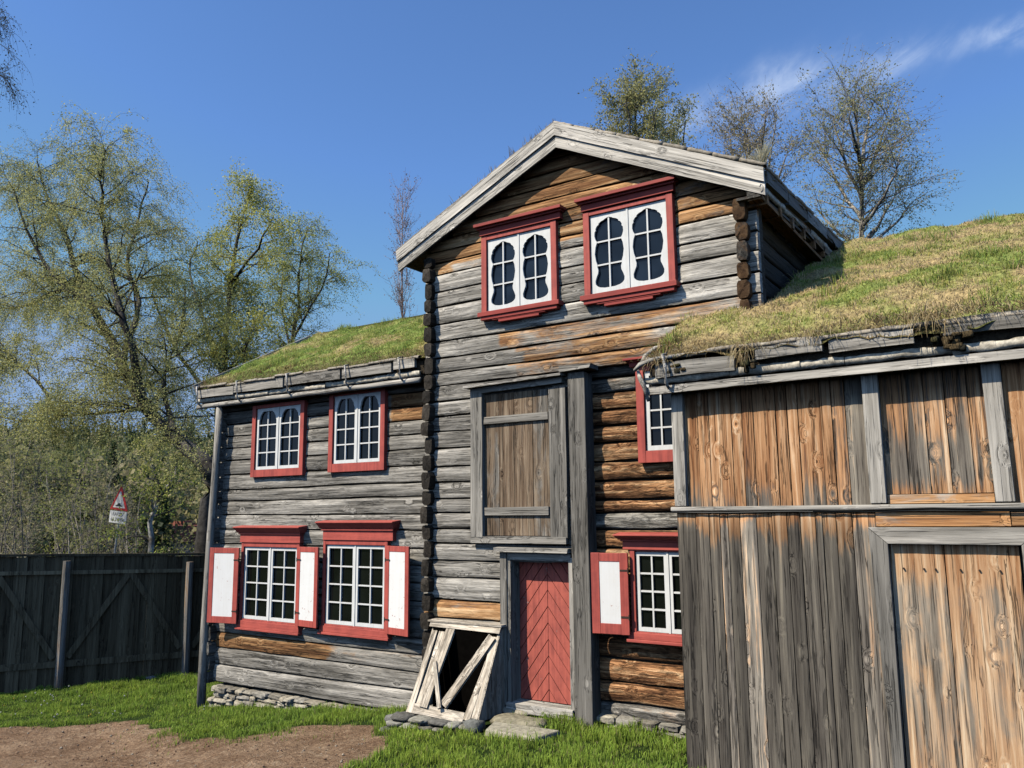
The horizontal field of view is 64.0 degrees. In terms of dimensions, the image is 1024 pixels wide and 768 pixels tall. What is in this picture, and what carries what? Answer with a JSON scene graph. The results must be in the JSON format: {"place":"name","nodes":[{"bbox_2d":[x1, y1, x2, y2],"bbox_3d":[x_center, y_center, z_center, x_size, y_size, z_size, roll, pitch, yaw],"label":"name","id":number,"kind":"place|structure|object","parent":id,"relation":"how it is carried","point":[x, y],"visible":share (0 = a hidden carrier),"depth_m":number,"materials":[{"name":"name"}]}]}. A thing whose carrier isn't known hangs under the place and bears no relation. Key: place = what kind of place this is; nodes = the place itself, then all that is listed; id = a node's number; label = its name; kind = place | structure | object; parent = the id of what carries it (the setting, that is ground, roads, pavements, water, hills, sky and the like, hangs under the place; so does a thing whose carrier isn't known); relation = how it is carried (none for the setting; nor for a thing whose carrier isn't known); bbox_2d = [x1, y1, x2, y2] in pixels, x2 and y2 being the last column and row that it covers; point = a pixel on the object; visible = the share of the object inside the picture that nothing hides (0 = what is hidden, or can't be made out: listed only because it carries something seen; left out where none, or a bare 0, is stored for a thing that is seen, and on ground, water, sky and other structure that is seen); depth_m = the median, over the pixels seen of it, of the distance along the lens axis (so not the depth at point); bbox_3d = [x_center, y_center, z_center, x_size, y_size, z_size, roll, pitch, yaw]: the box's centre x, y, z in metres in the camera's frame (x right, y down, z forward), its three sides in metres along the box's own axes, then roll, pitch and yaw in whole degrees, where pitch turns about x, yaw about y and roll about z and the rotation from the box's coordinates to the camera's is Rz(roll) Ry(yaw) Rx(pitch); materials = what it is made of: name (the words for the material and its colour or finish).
{"place":"outdoors","nodes":[
{"label":"outdoors","id":0,"kind":"place"},
{"bbox_2d":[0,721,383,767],"bbox_3d":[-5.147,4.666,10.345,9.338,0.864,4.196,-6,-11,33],"label":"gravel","id":1,"kind":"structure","parent":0,"point":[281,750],"depth_m":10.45,"materials":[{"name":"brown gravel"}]},
{"bbox_2d":[0,677,686,767],"bbox_3d":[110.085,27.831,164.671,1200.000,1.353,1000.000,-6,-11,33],"label":"ground","id":2,"kind":"structure","parent":0,"point":[215,755],"depth_m":10.62,"materials":[{"name":"brown soil"}]},
{"bbox_2d":[0,420,23,553],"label":"bush","id":3,"kind":"object","parent":2,"relation":"on","point":[1,501],"visible":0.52,"depth_m":35.37,"materials":[{"name":"green plant"}]},
{"bbox_2d":[0,0,34,177],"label":"birch tree","id":4,"kind":"object","parent":2,"relation":"on","point":[5,77],"visible":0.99,"depth_m":27.68,"materials":[{"name":"green plant"}]},
{"bbox_2d":[0,465,63,557],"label":"bush","id":5,"kind":"object","parent":2,"relation":"on","point":[18,532],"visible":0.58,"depth_m":29.56,"materials":[{"name":"green plant"}]},
{"bbox_2d":[0,406,71,556],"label":"bush","id":6,"kind":"object","parent":2,"relation":"on","point":[24,467],"visible":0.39,"depth_m":36.06,"materials":[{"name":"green plant"}]},
{"bbox_2d":[5,447,70,556],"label":"bush","id":7,"kind":"object","parent":2,"relation":"on","point":[39,491],"visible":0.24,"depth_m":48.72,"materials":[{"name":"green plant"}]},
{"bbox_2d":[24,443,115,556],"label":"bush","id":8,"kind":"object","parent":2,"relation":"on","point":[59,517],"visible":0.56,"depth_m":40.09,"materials":[{"name":"green plant"}]},
{"bbox_2d":[44,473,119,556],"bbox_3d":[-18.027,6.452,34.824,3.416,5.390,5.455,7,-12,-39],"label":"bush","id":9,"kind":"object","parent":2,"relation":"on","point":[79,536],"visible":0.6,"depth_m":34.15,"materials":[{"name":"green plant"}]},
{"bbox_2d":[0,686,208,724],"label":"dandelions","id":10,"kind":"object","parent":2,"relation":"on","point":[82,704],"visible":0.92,"depth_m":13.54,"materials":[{"name":"yellow plant"}]},
{"bbox_2d":[0,553,211,693],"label":"board fence","id":11,"kind":"object","parent":2,"relation":"on","point":[73,619],"visible":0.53,"depth_m":16.37,"materials":[{"name":"black wood"}]},
{"bbox_2d":[70,449,147,553],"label":"bush","id":12,"kind":"object","parent":2,"relation":"on","point":[105,523],"visible":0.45,"depth_m":41.60,"materials":[{"name":"green plant"}]},
{"bbox_2d":[109,487,127,552],"bbox_3d":[-13.079,5.708,26.927,0.895,4.689,0.091,0,-7,28],"label":"road sign","id":13,"kind":"object","parent":2,"relation":"on","point":[119,501],"visible":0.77,"depth_m":27.06,"materials":[{"name":"white metal"}]},
{"bbox_2d":[86,468,160,552],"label":"bush","id":14,"kind":"object","parent":2,"relation":"on","point":[131,523],"visible":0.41,"depth_m":46.59,"materials":[{"name":"green plant"}]},
{"bbox_2d":[0,96,267,555],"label":"birch tree","id":15,"kind":"object","parent":2,"relation":"on","point":[134,375],"visible":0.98,"depth_m":23.10,"materials":[{"name":"green plant"}]},
{"bbox_2d":[88,433,203,555],"bbox_3d":[-11.176,4.522,25.696,3.865,6.207,3.249,2,-9,-18],"label":"birch tree","id":16,"kind":"object","parent":2,"relation":"on","point":[151,540],"visible":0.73,"depth_m":25.75,"materials":[{"name":"green plant"}]},
{"bbox_2d":[143,530,194,555],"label":"bush","id":17,"kind":"object","parent":2,"relation":"on","point":[175,544],"visible":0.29,"depth_m":47.45,"materials":[{"name":"green plant"}]},
{"bbox_2d":[144,525,196,555],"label":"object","id":18,"kind":"structure","parent":2,"relation":"on","point":[187,529],"depth_m":62.35,"materials":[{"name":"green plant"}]},
{"bbox_2d":[146,671,197,679],"bbox_3d":[-5.893,6.095,17.434,3.487,0.151,0.416,4,-10,-29],"label":"rubble","id":19,"kind":"object","parent":2,"relation":"on","point":[149,677],"visible":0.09,"depth_m":16.58,"materials":[{"name":"stone"}]},
{"bbox_2d":[172,521,196,524],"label":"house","id":20,"kind":"structure","parent":2,"relation":"on","point":[179,523],"depth_m":75.61,"materials":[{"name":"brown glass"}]},
{"bbox_2d":[120,156,314,543],"bbox_3d":[-9.864,0.067,27.215,10.016,15.266,5.706,-6,-11,33],"label":"birch tree","id":21,"kind":"object","parent":2,"relation":"on","point":[233,280],"visible":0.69,"depth_m":27.43,"materials":[{"name":"green plant"}]},
{"bbox_2d":[233,210,380,355],"bbox_3d":[-7.950,0.518,30.477,7.999,15.342,5.108,-6,-11,33],"label":"birch tree","id":22,"kind":"object","parent":2,"relation":"on","point":[311,300],"visible":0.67,"depth_m":31.03,"materials":[{"name":"green plant"}]},
{"bbox_2d":[189,314,426,710],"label":"log house wing","id":23,"kind":"structure","parent":2,"relation":"on","point":[313,577],"depth_m":12.95,"materials":[{"name":"grey wood"}]},
{"bbox_2d":[233,525,307,635],"bbox_3d":[-3.965,3.154,13.314,1.600,1.690,0.215,-6,-11,33],"label":"window","id":24,"kind":"structure","parent":23,"relation":"in","point":[267,599],"depth_m":13.35,"materials":[{"name":"red paint"}]},
{"bbox_2d":[250,400,307,477],"bbox_3d":[-3.887,0.925,13.665,1.271,1.220,0.091,-6,-11,33],"label":"window","id":25,"kind":"structure","parent":23,"relation":"in","point":[279,430],"depth_m":13.65,"materials":[{"name":"red paint"}]},
{"bbox_2d":[315,520,400,640],"bbox_3d":[-2.333,2.903,12.264,1.590,1.710,0.215,-6,-11,33],"label":"window","id":26,"kind":"structure","parent":23,"relation":"in","point":[353,573],"depth_m":12.32,"materials":[{"name":"red paint"}]},
{"bbox_2d":[328,387,388,472],"bbox_3d":[-2.389,0.719,12.698,1.181,1.260,0.091,-6,-11,33],"label":"window","id":27,"kind":"structure","parent":23,"relation":"in","point":[358,420],"depth_m":12.68,"materials":[{"name":"red paint"}]},
{"bbox_2d":[374,168,423,318],"bbox_3d":[-4.647,-0.320,34.530,2.353,18.176,2.443,-6,-11,33],"label":"bare tree","id":28,"kind":"object","parent":2,"relation":"on","point":[401,301],"visible":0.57,"depth_m":35.46,"materials":[{"name":"brown plant"}]},
{"bbox_2d":[381,711,485,733],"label":"stone plinth","id":29,"kind":"structure","parent":2,"relation":"on","point":[397,719],"depth_m":9.98,"materials":[{"name":"grey stone"}]},
{"bbox_2d":[406,618,505,721],"bbox_3d":[-0.705,3.615,10.410,1.190,1.115,0.700,-6,-11,33],"label":"cellar hatch","id":30,"kind":"object","parent":29,"relation":"on","point":[462,667],"visible":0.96,"depth_m":10.39,"materials":[{"name":"grey wood"}]},
{"bbox_2d":[485,722,559,740],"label":"stone slab","id":31,"kind":"structure","parent":2,"relation":"on","point":[520,730],"depth_m":9.32,"materials":[{"name":"grey stone"}]},
{"bbox_2d":[490,713,547,727],"bbox_3d":[0.085,4.033,9.776,0.749,0.130,0.356,-6,-11,33],"label":"stone step","id":32,"kind":"object","parent":31,"relation":"on","point":[517,719],"visible":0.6,"depth_m":9.70,"materials":[{"name":"grey stone"}]},
{"bbox_2d":[396,118,843,737],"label":"log house","id":33,"kind":"structure","parent":2,"relation":"on","point":[570,272],"depth_m":10.30,"materials":[{"name":"wood"}]},
{"bbox_2d":[483,389,550,535],"bbox_3d":[0.068,1.024,10.647,1.044,1.860,0.072,-6,-11,33],"label":"hatch door","id":34,"kind":"structure","parent":33,"relation":"in","point":[517,497],"depth_m":10.64,"materials":[{"name":"brown wood"}]},
{"bbox_2d":[473,204,566,322],"bbox_3d":[0.099,-1.562,10.973,1.390,1.410,0.195,-6,-11,33],"label":"window","id":35,"kind":"structure","parent":33,"relation":"in","point":[520,268],"depth_m":10.99,"materials":[{"name":"red paint"}]},
{"bbox_2d":[519,562,570,704],"bbox_3d":[0.470,3.098,10.314,0.840,1.710,0.063,-6,-11,33],"label":"door","id":36,"kind":"structure","parent":33,"relation":"in","point":[544,587],"depth_m":10.31,"materials":[{"name":"red paint"}]},
{"bbox_2d":[574,175,680,306],"bbox_3d":[1.423,-1.704,10.112,1.360,1.440,0.195,-6,-11,33],"label":"window","id":37,"kind":"structure","parent":33,"relation":"in","point":[630,243],"depth_m":10.11,"materials":[{"name":"red paint"}]},
{"bbox_2d":[622,356,672,462],"bbox_3d":[1.901,0.271,9.570,1.220,1.260,0.195,-6,-11,33],"label":"window","id":38,"kind":"structure","parent":33,"relation":"in","point":[654,418],"depth_m":9.74,"materials":[{"name":"red paint"}]},
{"bbox_2d":[613,532,681,646],"bbox_3d":[1.731,2.331,9.363,1.150,1.250,0.215,-6,-11,33],"label":"window","id":39,"kind":"structure","parent":33,"relation":"in","point":[654,556],"depth_m":9.47,"materials":[{"name":"red paint"}]},
{"bbox_2d":[577,46,699,142],"bbox_3d":[5.274,-3.256,33.501,5.730,22.673,5.558,6,-11,-37],"label":"birch tree","id":40,"kind":"object","parent":2,"relation":"on","point":[632,97],"visible":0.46,"depth_m":34.20,"materials":[{"name":"green plant"}]},
{"bbox_2d":[642,92,701,147],"bbox_3d":[7.318,-2.632,36.591,3.093,22.359,4.991,-3,-9,13],"label":"birch tree","id":41,"kind":"object","parent":2,"relation":"on","point":[683,111],"visible":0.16,"depth_m":37.53,"materials":[{"name":"green plant"}]},
{"bbox_2d":[689,77,826,190],"bbox_3d":[9.350,-2.665,30.808,4.928,20.601,7.272,0,-9,-4],"label":"bare tree","id":42,"kind":"object","parent":2,"relation":"on","point":[745,139],"visible":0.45,"depth_m":31.06,"materials":[{"name":"brown plant"}]},
{"bbox_2d":[632,210,1023,767],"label":"plank barn","id":43,"kind":"structure","parent":2,"relation":"on","point":[848,438],"depth_m":7.47,"materials":[{"name":"weathered wood planks"},{"name":"turf soil"},{"name":"grass"}]},
{"bbox_2d":[890,544,1023,767],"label":"door","id":44,"kind":"structure","parent":43,"relation":"in","point":[985,586],"depth_m":6.87,"materials":[{"name":"wood"}]},
{"bbox_2d":[769,36,965,241],"bbox_3d":[10.262,-2.309,23.805,5.692,17.725,7.086,-6,-11,33],"label":"bare tree","id":45,"kind":"object","parent":2,"relation":"on","point":[862,179],"visible":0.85,"depth_m":24.16,"materials":[{"name":"brown plant"}]},
{"bbox_2d":[0,671,703,767],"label":"grass","id":46,"kind":"structure","parent":0,"point":[592,757],"depth_m":10.98,"materials":[{"name":"green plant"}]},
{"bbox_2d":[0,0,1023,437],"label":"sky","id":47,"kind":"structure","parent":0,"point":[323,100],"materials":[{"name":"blue"}]},
{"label":"hill","id":48,"kind":"structure","parent":0,"visible":0},
{"bbox_2d":[0,416,214,557],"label":"woods","id":49,"kind":"object","parent":48,"relation":"on","point":[164,527],"visible":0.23,"depth_m":52.12,"materials":[{"name":"green plant"}]}
]}

